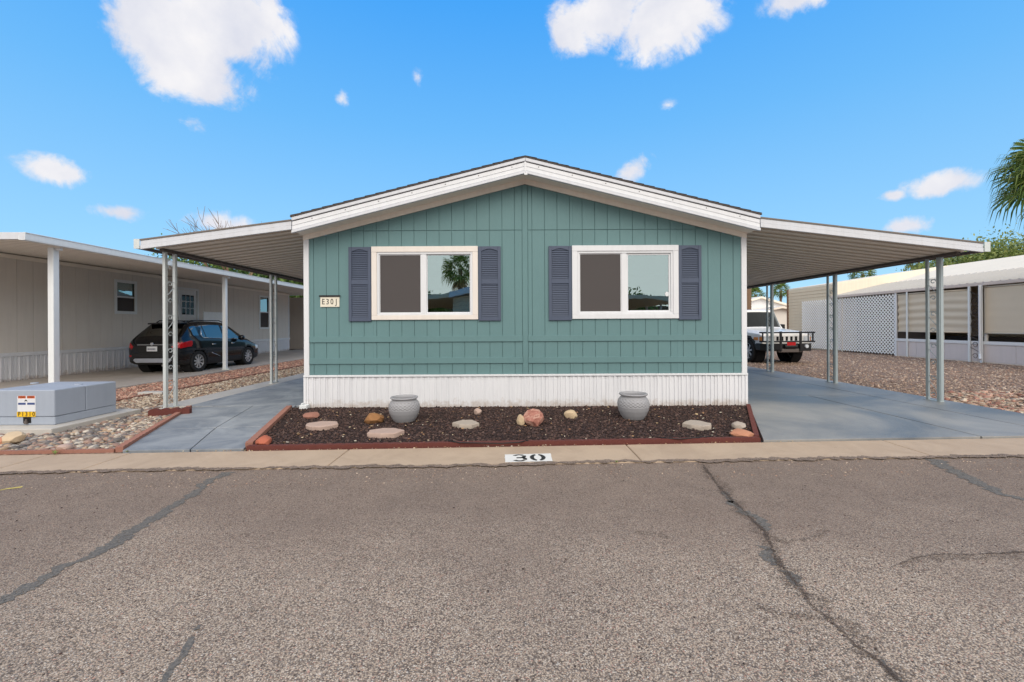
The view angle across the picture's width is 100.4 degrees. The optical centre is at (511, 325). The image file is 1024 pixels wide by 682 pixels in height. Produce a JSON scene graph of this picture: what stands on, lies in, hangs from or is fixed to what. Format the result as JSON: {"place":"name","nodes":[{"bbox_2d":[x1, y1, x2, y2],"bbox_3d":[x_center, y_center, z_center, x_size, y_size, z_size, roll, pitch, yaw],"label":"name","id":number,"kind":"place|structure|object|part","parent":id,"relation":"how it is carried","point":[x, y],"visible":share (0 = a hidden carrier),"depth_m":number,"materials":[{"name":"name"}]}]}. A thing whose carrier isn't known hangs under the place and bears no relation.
{"place":"outdoors","nodes":[
{"label":"outdoors","id":0,"kind":"place"},
{"bbox_2d":[9,424,121,454],"bbox_3d":[-6.977,1.499,6.216,4.830,0.001,2.866,0,0,0],"label":"river rock bed","id":1,"kind":"object","parent":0,"point":[69,453],"visible":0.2,"depth_m":4.97,"materials":[{"name":"grey stone"}]},
{"bbox_2d":[0,448,114,454],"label":"bed edging","id":2,"kind":"object","parent":1,"relation":"on","point":[65,451],"visible":0.93,"depth_m":4.97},
{"bbox_2d":[0,406,182,449],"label":"river rocks","id":3,"kind":"object","parent":1,"relation":"on","point":[129,426],"visible":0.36,"depth_m":5.72,"materials":[{"name":"beige stone"}]},
{"bbox_2d":[2,431,26,443],"bbox_3d":[-6.297,1.419,5.386,0.235,0.153,0.203,0,0,29],"label":"rock","id":4,"kind":"object","parent":3,"relation":"on","point":[14,437],"visible":0.9,"depth_m":5.34,"materials":[{"name":"beige stone"}]},
{"bbox_2d":[56,443,73,449],"bbox_3d":[-5.280,1.438,5.044,0.124,0.087,0.140,0,0,0],"label":"rock","id":5,"kind":"object","parent":3,"relation":"on","point":[65,446],"visible":0.89,"depth_m":5.01,"materials":[{"name":"stone"}]},
{"bbox_2d":[0,409,140,434],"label":"concrete pad","id":6,"kind":"object","parent":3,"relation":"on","point":[54,429],"visible":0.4,"depth_m":6.03,"materials":[{"name":"grey concrete"}]},
{"bbox_2d":[0,381,115,424],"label":"transformer box","id":7,"kind":"object","parent":6,"relation":"on","point":[52,403],"visible":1,"depth_m":6.12,"materials":[{"name":"metal"}]},
{"bbox_2d":[0,386,84,416],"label":"door","id":8,"kind":"structure","parent":7,"relation":"in","point":[51,401],"depth_m":6.03,"materials":[{"name":"metal"}]},
{"bbox_2d":[115,405,191,452],"bbox_3d":[-5.195,1.459,6.331,0.074,0.077,2.884,0,0,-24],"label":"bed edging","id":9,"kind":"object","parent":1,"relation":"on","point":[121,447],"visible":0.68,"depth_m":5.67,"materials":[{"name":"red concrete"}]},
{"bbox_2d":[148,407,191,415],"bbox_3d":[-5.655,1.429,7.062,0.585,0.141,0.094,0,0,-14],"label":"bed edging","id":10,"kind":"object","parent":1,"relation":"on","point":[164,411],"visible":0.62,"depth_m":7.02,"materials":[{"name":"red brick"}]},
{"bbox_2d":[0,350,303,388],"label":"neighbour driveway","id":11,"kind":"structure","parent":0,"point":[128,377],"depth_m":13.12,"materials":[{"name":"concrete"}]},
{"bbox_2d":[129,320,257,371],"bbox_3d":[-11.017,0.671,15.203,2.147,1.727,4.250,0,0,1],"label":"parked car","id":12,"kind":"object","parent":11,"relation":"on","point":[199,345],"visible":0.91,"depth_m":13.75,"materials":[{"name":"black paint"}]},
{"bbox_3d":[-11.049,0.153,13.499,1.338,0.451,0.387,0,0,1],"label":"rear window","id":13,"kind":"part","parent":12,"relation":"part of","materials":[{"name":"black glass"}]},
{"bbox_3d":[-10.332,0.144,13.777,0.177,0.371,0.348,0,0,1],"label":"quarter window","id":14,"kind":"part","parent":12,"relation":"part of","materials":[{"name":"blue glass"}]},
{"bbox_3d":[-10.308,0.210,15.111,0.248,0.592,2.089,0,0,1],"label":"side window","id":15,"kind":"part","parent":12,"relation":"part of","materials":[{"name":"blue glass"}]},
{"bbox_2d":[123,405,295,453],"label":"walkway","id":16,"kind":"structure","parent":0,"point":[214,429],"depth_m":5.92,"materials":[{"name":"concrete"}]},
{"bbox_2d":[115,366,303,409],"bbox_3d":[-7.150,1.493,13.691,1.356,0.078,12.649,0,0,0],"label":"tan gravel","id":17,"kind":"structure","parent":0,"point":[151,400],"depth_m":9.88,"materials":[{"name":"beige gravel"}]},
{"bbox_2d":[116,359,303,398],"bbox_3d":[-8.667,1.515,17.500,1.650,0.001,25.000,0,0,0],"label":"pink gravel strip","id":18,"kind":"object","parent":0,"point":[219,373],"visible":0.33,"depth_m":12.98,"materials":[{"name":"pink gravel"}]},
{"bbox_2d":[138,391,169,394],"bbox_3d":[-7.889,1.481,9.398,0.530,0.060,0.220,0,0,0],"label":"concrete block","id":19,"kind":"object","parent":18,"relation":"on","point":[153,392],"depth_m":9.29,"materials":[{"name":"white concrete"}]},
{"bbox_2d":[118,366,303,404],"bbox_3d":[-7.167,1.504,18.800,1.350,0.001,22.400,0,0,0],"label":"tan gravel strip","id":20,"kind":"object","parent":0,"point":[220,387],"depth_m":10.88,"materials":[{"name":"beige gravel"}]},
{"bbox_2d":[116,365,303,400],"bbox_3d":[-7.817,1.488,14.200,0.034,0.047,13.600,0,0,0],"label":"bed edging","id":21,"kind":"object","parent":20,"relation":"on","point":[203,384],"visible":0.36,"depth_m":10.88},
{"bbox_2d":[192,378,303,407],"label":"side slab","id":22,"kind":"structure","parent":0,"point":[290,392],"depth_m":8.69,"materials":[{"name":"concrete"}]},
{"bbox_2d":[47,349,761,454],"bbox_3d":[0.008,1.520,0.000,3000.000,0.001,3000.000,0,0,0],"label":"ground","id":23,"kind":"structure","parent":0,"point":[402,448],"depth_m":5.51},
{"bbox_2d":[0,232,303,382],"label":"neighbour home","id":24,"kind":"object","parent":23,"relation":"on","point":[67,307],"visible":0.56,"depth_m":13.76,"materials":[{"name":"beige"}]},
{"bbox_2d":[114,279,136,313],"bbox_3d":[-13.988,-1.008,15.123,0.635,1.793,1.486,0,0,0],"label":"window","id":25,"kind":"structure","parent":24,"relation":"in","point":[124,301],"depth_m":15.11,"materials":[{"name":"clear glass"}]},
{"bbox_2d":[178,287,198,319],"bbox_3d":[-13.696,-0.250,18.049,0.070,2.684,1.151,0,0,0],"label":"door","id":26,"kind":"structure","parent":24,"relation":"in","point":[188,301],"depth_m":18.05,"materials":[{"name":"white glass"}]},
{"bbox_2d":[259,295,269,328],"bbox_3d":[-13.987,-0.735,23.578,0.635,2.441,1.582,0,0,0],"label":"window","id":27,"kind":"structure","parent":24,"relation":"in","point":[264,301],"depth_m":23.64,"materials":[{"name":"clear glass"}]},
{"bbox_2d":[148,233,238,271],"bbox_3d":[-24.706,-2.756,34.204,9.596,8.728,8.157,0,0,0],"label":"leafy tree","id":28,"kind":"object","parent":23,"relation":"on","point":[189,261],"visible":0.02,"depth_m":32.75,"materials":[{"name":"green plant"}]},
{"bbox_2d":[168,207,252,275],"bbox_3d":[-17.238,-2.719,26.316,6.492,8.564,6.644,0,0,0],"label":"bare tree","id":29,"kind":"object","parent":23,"relation":"on","point":[226,269],"visible":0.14,"depth_m":24.62,"materials":[{"name":"brown plant"}]},
{"bbox_2d":[191,261,256,275],"bbox_3d":[-22.868,-2.522,35.015,8.564,8.240,8.820,0,0,0],"label":"leafy tree","id":30,"kind":"object","parent":23,"relation":"on","point":[237,271],"visible":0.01,"depth_m":33.43,"materials":[{"name":"green plant"}]},
{"bbox_2d":[158,373,303,407],"bbox_3d":[-6.222,1.523,17.399,0.540,0.100,19.203,0,0,0],"label":"slab border","id":31,"kind":"object","parent":23,"relation":"on","point":[196,400],"visible":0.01,"depth_m":9.40,"materials":[{"name":"concrete"}]},
{"bbox_2d":[134,219,320,408],"bbox_3d":[-5.037,-0.159,12.141,2.652,3.258,9.918,0,0,0],"label":"carport","id":32,"kind":"object","parent":31,"relation":"on","point":[274,249],"visible":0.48,"depth_m":7.80,"materials":[{"name":"white metal"}]},
{"bbox_2d":[215,268,301,297],"bbox_3d":[-19.731,-2.621,35.241,8.202,8.405,9.338,0,0,0],"label":"leafy tree","id":33,"kind":"object","parent":23,"relation":"on","point":[265,276],"depth_m":32.81,"materials":[{"name":"green plant"}]},
{"bbox_2d":[260,275,303,297],"bbox_3d":[-18.199,-2.556,36.013,8.254,8.260,8.241,0,0,0],"label":"leafy tree","id":34,"kind":"object","parent":23,"relation":"on","point":[294,282],"visible":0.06,"depth_m":33.48,"materials":[{"name":"green plant"}]},
{"bbox_2d":[0,438,1023,472],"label":"kerb","id":35,"kind":"structure","parent":23,"relation":"on","point":[496,455],"depth_m":4.83,"materials":[{"name":"concrete"}]},
{"bbox_2d":[182,441,792,451],"bbox_3d":[-0.175,1.455,5.173,7.577,0.017,0.108,0,0,-2],"label":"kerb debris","id":36,"kind":"object","parent":35,"relation":"on","point":[447,447],"visible":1,"depth_m":5.13,"materials":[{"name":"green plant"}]},
{"bbox_2d":[0,453,1023,473],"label":"asphalt lip","id":37,"kind":"object","parent":35,"relation":"on","point":[550,462],"visible":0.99,"depth_m":4.51,"materials":[{"name":"grey asphalt"}]},
{"bbox_2d":[505,453,552,461],"bbox_3d":[0.184,1.455,4.707,0.533,0.002,0.282,0,0,-3],"label":"kerb number","id":38,"kind":"object","parent":35,"relation":"on","point":[526,457],"visible":1,"depth_m":4.71,"materials":[{"name":"white paint"}]},
{"bbox_2d":[290,155,761,407],"bbox_3d":[0.241,-0.693,17.453,7.921,4.324,20.605,0,0,0],"label":"manufactured home","id":39,"kind":"object","parent":23,"relation":"on","point":[525,280],"visible":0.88,"depth_m":7.59,"materials":[{"name":"teal wood"}]},
{"bbox_2d":[299,403,309,408],"bbox_3d":[-3.651,1.424,7.505,0.130,0.130,0.130,0,0,0],"label":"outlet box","id":40,"kind":"object","parent":39,"relation":"attached to","point":[304,406],"visible":0.74,"depth_m":7.45,"materials":[{"name":"white plastic"}]},
{"bbox_2d":[319,295,339,306],"bbox_3d":[-3.234,-0.436,7.569,0.368,0.207,0.038,0,0,0],"label":"address sign","id":41,"kind":"object","parent":39,"relation":"attached to","point":[329,300],"visible":1,"depth_m":7.57,"materials":[{"name":"beige plastic"}]},
{"bbox_2d":[371,246,477,319],"bbox_3d":[-1.548,-0.757,7.613,1.888,1.301,0.115,0,0,0],"label":"window","id":42,"kind":"structure","parent":39,"relation":"in","point":[408,282],"depth_m":7.60,"materials":[{"name":"grey"}]},
{"bbox_2d":[572,245,678,318],"bbox_3d":[2.010,-0.775,7.613,1.888,1.301,0.115,0,0,0],"label":"window","id":43,"kind":"structure","parent":39,"relation":"in","point":[609,281],"depth_m":7.60,"materials":[{"name":"grey"}]},
{"bbox_2d":[751,287,765,296],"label":"fan palm","id":44,"kind":"object","parent":23,"relation":"on","point":[753,290],"visible":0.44,"depth_m":65.48,"materials":[{"name":"green plant"}]},
{"bbox_2d":[774,283,789,301],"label":"fan palm","id":45,"kind":"object","parent":23,"relation":"on","point":[781,294],"visible":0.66,"depth_m":61.61,"materials":[{"name":"green plant"}]},
{"bbox_2d":[848,269,876,279],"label":"fan palm","id":46,"kind":"object","parent":23,"relation":"on","point":[852,275],"visible":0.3,"depth_m":54.76,"materials":[{"name":"green plant"}]},
{"bbox_2d":[904,261,924,270],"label":"fan palm","id":47,"kind":"object","parent":23,"relation":"on","point":[911,265],"visible":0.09,"depth_m":70.26,"materials":[{"name":"green plant"}]},
{"bbox_2d":[896,257,968,270],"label":"leafy tree","id":48,"kind":"object","parent":23,"relation":"on","point":[920,266],"visible":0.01,"depth_m":48.69,"materials":[{"name":"green plant"}]},
{"bbox_2d":[922,232,1023,266],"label":"leafy tree","id":49,"kind":"object","parent":23,"relation":"on","point":[954,259],"visible":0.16,"depth_m":42.34,"materials":[{"name":"green plant"}]},
{"bbox_2d":[957,223,1023,262],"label":"leafy tree","id":50,"kind":"object","parent":23,"relation":"on","point":[1008,253],"visible":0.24,"depth_m":41.61,"materials":[{"name":"green plant"}]},
{"bbox_2d":[265,404,752,443],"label":"lava gravel","id":51,"kind":"structure","parent":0,"point":[420,428],"depth_m":6.20,"materials":[{"name":"brown gravel"}]},
{"bbox_2d":[255,435,271,444],"bbox_3d":[-3.019,1.411,5.186,0.175,0.161,0.191,0,0,-24],"label":"rock","id":52,"kind":"object","parent":51,"relation":"on","point":[265,439],"visible":0.79,"depth_m":5.13,"materials":[{"name":"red stone"}]},
{"bbox_2d":[245,405,291,446],"bbox_3d":[-3.553,1.445,6.345,0.084,0.087,2.531,0,0,-18],"label":"bed edging","id":53,"kind":"object","parent":51,"relation":"on","point":[268,426],"visible":0.77,"depth_m":5.96,"materials":[{"name":"red concrete"}]},
{"bbox_2d":[303,412,318,418],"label":"rock","id":54,"kind":"object","parent":51,"relation":"on","point":[309,415],"visible":0.9,"depth_m":6.68,"materials":[{"name":"pink stone"}]},
{"bbox_2d":[306,421,337,430],"bbox_3d":[-2.701,1.439,6.084,0.417,0.094,0.392,0,0,-39],"label":"flagstone","id":55,"kind":"object","parent":51,"relation":"on","point":[322,425],"visible":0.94,"depth_m":5.99,"materials":[{"name":"stone"}]},
{"bbox_2d":[364,413,383,423],"bbox_3d":[-2.059,1.399,6.381,0.284,0.204,0.278,0,0,0],"label":"rock","id":56,"kind":"object","parent":51,"relation":"on","point":[372,418],"visible":0.89,"depth_m":6.29,"materials":[{"name":"orange stone"}]},
{"bbox_2d":[367,428,403,437],"bbox_3d":[-1.665,1.431,5.624,0.472,0.100,0.324,0,0,0],"label":"flagstone","id":57,"kind":"object","parent":51,"relation":"on","point":[387,433],"visible":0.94,"depth_m":5.53,"materials":[{"name":"beige stone"}]},
{"bbox_2d":[388,394,419,422],"bbox_3d":[-1.632,1.259,6.467,0.464,0.370,0.464,0,0,0],"label":"plant pot","id":58,"kind":"object","parent":51,"relation":"on","point":[404,408],"visible":1,"depth_m":6.30,"materials":[{"name":"grey ceramic"}]},
{"bbox_2d":[452,420,478,428],"bbox_3d":[-0.646,1.428,6.118,0.338,0.094,0.348,0,0,38],"label":"flagstone","id":59,"kind":"object","parent":51,"relation":"on","point":[468,424],"visible":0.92,"depth_m":6.04,"materials":[{"name":"beige stone"}]},
{"bbox_2d":[474,408,481,414],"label":"rock","id":60,"kind":"object","parent":51,"relation":"on","point":[477,411],"visible":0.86,"depth_m":6.91,"materials":[{"name":"pink stone"}]},
{"bbox_2d":[448,440,527,443],"bbox_3d":[-0.292,1.407,5.160,0.985,0.012,0.139,0,0,0],"label":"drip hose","id":61,"kind":"object","parent":51,"relation":"on","point":[488,443],"visible":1,"depth_m":5.12,"materials":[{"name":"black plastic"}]},
{"bbox_2d":[246,436,760,450],"bbox_3d":[-0.026,1.438,5.213,6.247,0.064,0.064,0,0,-2],"label":"bed edging","id":62,"kind":"object","parent":51,"relation":"on","point":[439,444],"visible":0.96,"depth_m":5.19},
{"bbox_2d":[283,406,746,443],"bbox_3d":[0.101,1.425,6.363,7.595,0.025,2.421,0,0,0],"label":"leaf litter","id":63,"kind":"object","parent":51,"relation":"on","point":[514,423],"visible":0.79,"depth_m":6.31,"materials":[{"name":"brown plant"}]},
{"bbox_2d":[516,414,524,424],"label":"rock","id":64,"kind":"object","parent":51,"relation":"on","point":[520,419],"visible":0.84,"depth_m":6.15,"materials":[{"name":"beige stone"}]},
{"bbox_2d":[523,409,543,426],"bbox_3d":[0.330,1.344,6.174,0.289,0.288,0.278,0,0,-33],"label":"rock","id":65,"kind":"object","parent":51,"relation":"on","point":[533,417],"visible":0.91,"depth_m":6.09,"materials":[{"name":"pink stone"}]},
{"bbox_2d":[564,410,576,418],"bbox_3d":[0.918,1.389,6.657,0.216,0.165,0.180,0,0,23],"label":"rock","id":66,"kind":"object","parent":51,"relation":"on","point":[571,414],"visible":0.86,"depth_m":6.58,"materials":[{"name":"beige stone"}]},
{"bbox_2d":[617,391,649,419],"bbox_3d":[1.866,1.230,6.564,0.481,0.390,0.481,0,0,0],"label":"plant pot","id":67,"kind":"object","parent":51,"relation":"on","point":[633,405],"visible":1,"depth_m":6.39,"materials":[{"name":"grey ceramic"}]},
{"bbox_2d":[657,436,710,439],"bbox_3d":[2.156,1.394,5.304,0.691,0.012,0.119,0,0,-2],"label":"drip hose","id":68,"kind":"object","parent":51,"relation":"on","point":[683,438],"visible":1,"depth_m":5.28,"materials":[{"name":"black plastic"}]},
{"bbox_2d":[682,420,710,430],"bbox_3d":[2.597,1.408,5.978,0.331,0.101,0.366,0,0,-30],"label":"flagstone","id":69,"kind":"object","parent":51,"relation":"on","point":[697,425],"visible":0.9,"depth_m":5.88,"materials":[{"name":"beige stone"}]},
{"bbox_2d":[731,421,745,428],"bbox_3d":[3.150,1.391,5.920,0.189,0.108,0.178,0,0,-38],"label":"rock","id":70,"kind":"object","parent":51,"relation":"on","point":[737,424],"visible":0.86,"depth_m":5.88,"materials":[{"name":"beige stone"}]},
{"bbox_2d":[729,428,753,436],"bbox_3d":[2.950,1.393,5.503,0.270,0.113,0.284,0,0,0],"label":"rock","id":71,"kind":"object","parent":51,"relation":"on","point":[737,432],"visible":0.86,"depth_m":5.44,"materials":[{"name":"orange stone"}]},
{"bbox_2d":[746,404,758,436],"bbox_3d":[3.635,1.415,6.469,0.064,0.072,2.400,0,0,27],"label":"bed edging","id":72,"kind":"object","parent":51,"relation":"on","point":[752,422],"visible":0.87,"depth_m":6.21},
{"bbox_2d":[0,456,1023,681],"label":"road","id":73,"kind":"structure","parent":0,"point":[423,634],"depth_m":2.52,"materials":[{"name":"grey asphalt"}]},
{"bbox_2d":[0,472,233,603],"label":"tar seam","id":74,"kind":"object","parent":73,"relation":"on","point":[41,579],"visible":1,"depth_m":2.94,"materials":[{"name":"grey asphalt"}]},
{"bbox_2d":[160,624,200,681],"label":"tar seam","id":75,"kind":"object","parent":73,"relation":"on","point":[187,645],"visible":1,"depth_m":1.90,"materials":[{"name":"grey asphalt"}]},
{"bbox_2d":[0,457,1019,488],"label":"road grit","id":76,"kind":"object","parent":73,"relation":"on","point":[518,473],"visible":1,"depth_m":4.24,"materials":[{"name":"grey gravel"}]},
{"bbox_2d":[3,478,1022,681],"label":"loose grit","id":77,"kind":"object","parent":73,"relation":"on","point":[689,671],"visible":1,"depth_m":2.47,"materials":[{"name":"grey gravel"}]},
{"bbox_2d":[721,491,737,504],"bbox_3d":[1.836,1.457,3.614,0.086,0.001,0.284,0,0,11],"label":"tar seam","id":78,"kind":"object","parent":73,"relation":"on","point":[723,493],"visible":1,"depth_m":3.62,"materials":[{"name":"grey asphalt"}]},
{"bbox_2d":[726,501,771,530],"bbox_3d":[1.827,1.458,3.293,0.149,0.001,0.533,0,0,-6],"label":"tar seam","id":79,"kind":"object","parent":73,"relation":"on","point":[760,520],"visible":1,"depth_m":3.22,"materials":[{"name":"grey asphalt"}]},
{"bbox_2d":[757,545,802,585],"bbox_3d":[1.633,1.458,2.613,0.136,0.001,0.446,0,0,0],"label":"tar seam","id":80,"kind":"object","parent":73,"relation":"on","point":[764,556],"visible":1,"depth_m":2.65,"materials":[{"name":"grey asphalt"}]},
{"bbox_2d":[753,604,839,623],"bbox_3d":[1.430,1.458,2.149,0.390,0.001,0.112,0,0,16],"label":"road crack","id":81,"kind":"object","parent":73,"relation":"on","point":[793,615],"visible":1,"depth_m":2.15,"materials":[{"name":"grey asphalt"}]},
{"bbox_2d":[766,530,829,543],"bbox_3d":[2.016,1.455,2.956,0.518,0.001,0.169,0,0,-10],"label":"road crack","id":82,"kind":"object","parent":73,"relation":"on","point":[800,538],"visible":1,"depth_m":2.90,"materials":[{"name":"grey asphalt"}]},
{"bbox_2d":[700,464,914,681],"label":"road crack","id":83,"kind":"object","parent":73,"relation":"on","point":[807,587],"visible":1,"depth_m":2.30,"materials":[{"name":"grey asphalt"}]},
{"bbox_2d":[879,659,901,681],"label":"tar seam","id":84,"kind":"object","parent":73,"relation":"on","point":[882,660],"visible":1,"depth_m":1.79,"materials":[{"name":"grey asphalt"}]},
{"bbox_2d":[894,551,1023,565],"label":"road crack","id":85,"kind":"object","parent":73,"relation":"on","point":[963,554],"visible":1,"depth_m":2.71,"materials":[{"name":"grey asphalt"}]},
{"bbox_2d":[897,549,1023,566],"bbox_3d":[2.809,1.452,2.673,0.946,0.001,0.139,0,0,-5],"label":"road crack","id":86,"kind":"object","parent":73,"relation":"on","point":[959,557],"visible":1,"depth_m":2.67,"materials":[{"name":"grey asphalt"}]},
{"bbox_2d":[923,458,1023,499],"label":"tar seam","id":87,"kind":"object","parent":73,"relation":"on","point":[976,481],"visible":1,"depth_m":4.06,"materials":[{"name":"grey asphalt"}]},
{"bbox_2d":[0,0,1023,302],"label":"sky","id":88,"kind":"structure","parent":0,"point":[120,119],"materials":[{"name":"blue"}]},
{"bbox_2d":[747,366,1023,441],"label":"driveway","id":89,"kind":"structure","parent":0,"point":[787,407],"depth_m":6.72,"materials":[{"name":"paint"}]},
{"bbox_2d":[747,217,990,401],"bbox_3d":[6.129,-0.217,11.781,3.861,3.258,9.198,0,0,0],"label":"carport","id":90,"kind":"object","parent":89,"relation":"on","point":[780,251],"visible":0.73,"depth_m":8.08,"materials":[{"name":"white metal"}]},
{"bbox_2d":[747,349,1023,410],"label":"gravel yard","id":91,"kind":"structure","parent":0,"point":[873,379],"depth_m":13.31,"materials":[{"name":"gravel"}]},
{"bbox_2d":[747,289,751,309],"bbox_3d":[16.577,-2.067,30.000,0.466,6.900,0.455,0,0,0],"label":"palm trunk","id":92,"kind":"object","parent":91,"relation":"on","point":[749,298],"visible":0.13,"depth_m":29.79,"materials":[{"name":"brown plant"}]},
{"bbox_2d":[751,296,786,308],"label":"house","id":93,"kind":"structure","parent":91,"relation":"on","point":[758,302],"depth_m":48.00,"materials":[{"name":"white"}]},
{"bbox_2d":[752,306,786,328],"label":"gable house","id":94,"kind":"structure","parent":91,"relation":"on","point":[780,312],"depth_m":44.00,"materials":[{"name":"beige"}]},
{"bbox_2d":[747,310,814,362],"bbox_3d":[10.040,0.404,18.010,2.288,2.131,4.992,0,0,-3],"label":"off roader","id":95,"kind":"object","parent":91,"relation":"on","point":[791,345],"visible":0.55,"depth_m":16.17,"materials":[{"name":"white paint"}]},
{"bbox_2d":[787,255,1023,365],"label":"neighbour home","id":96,"kind":"object","parent":91,"relation":"on","point":[983,311],"visible":0.86,"depth_m":19.07,"materials":[{"name":"metal"}]},
{"bbox_2d":[919,388,1023,412],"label":"coarse gravel","id":97,"kind":"structure","parent":91,"relation":"on","point":[978,400],"depth_m":8.20,"materials":[{"name":"beige gravel"}]},
{"bbox_2d":[983,138,1023,232],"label":"fan palm","id":98,"kind":"object","parent":91,"relation":"on","point":[1015,188],"visible":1,"depth_m":13.18,"materials":[{"name":"green plant"}]}
]}

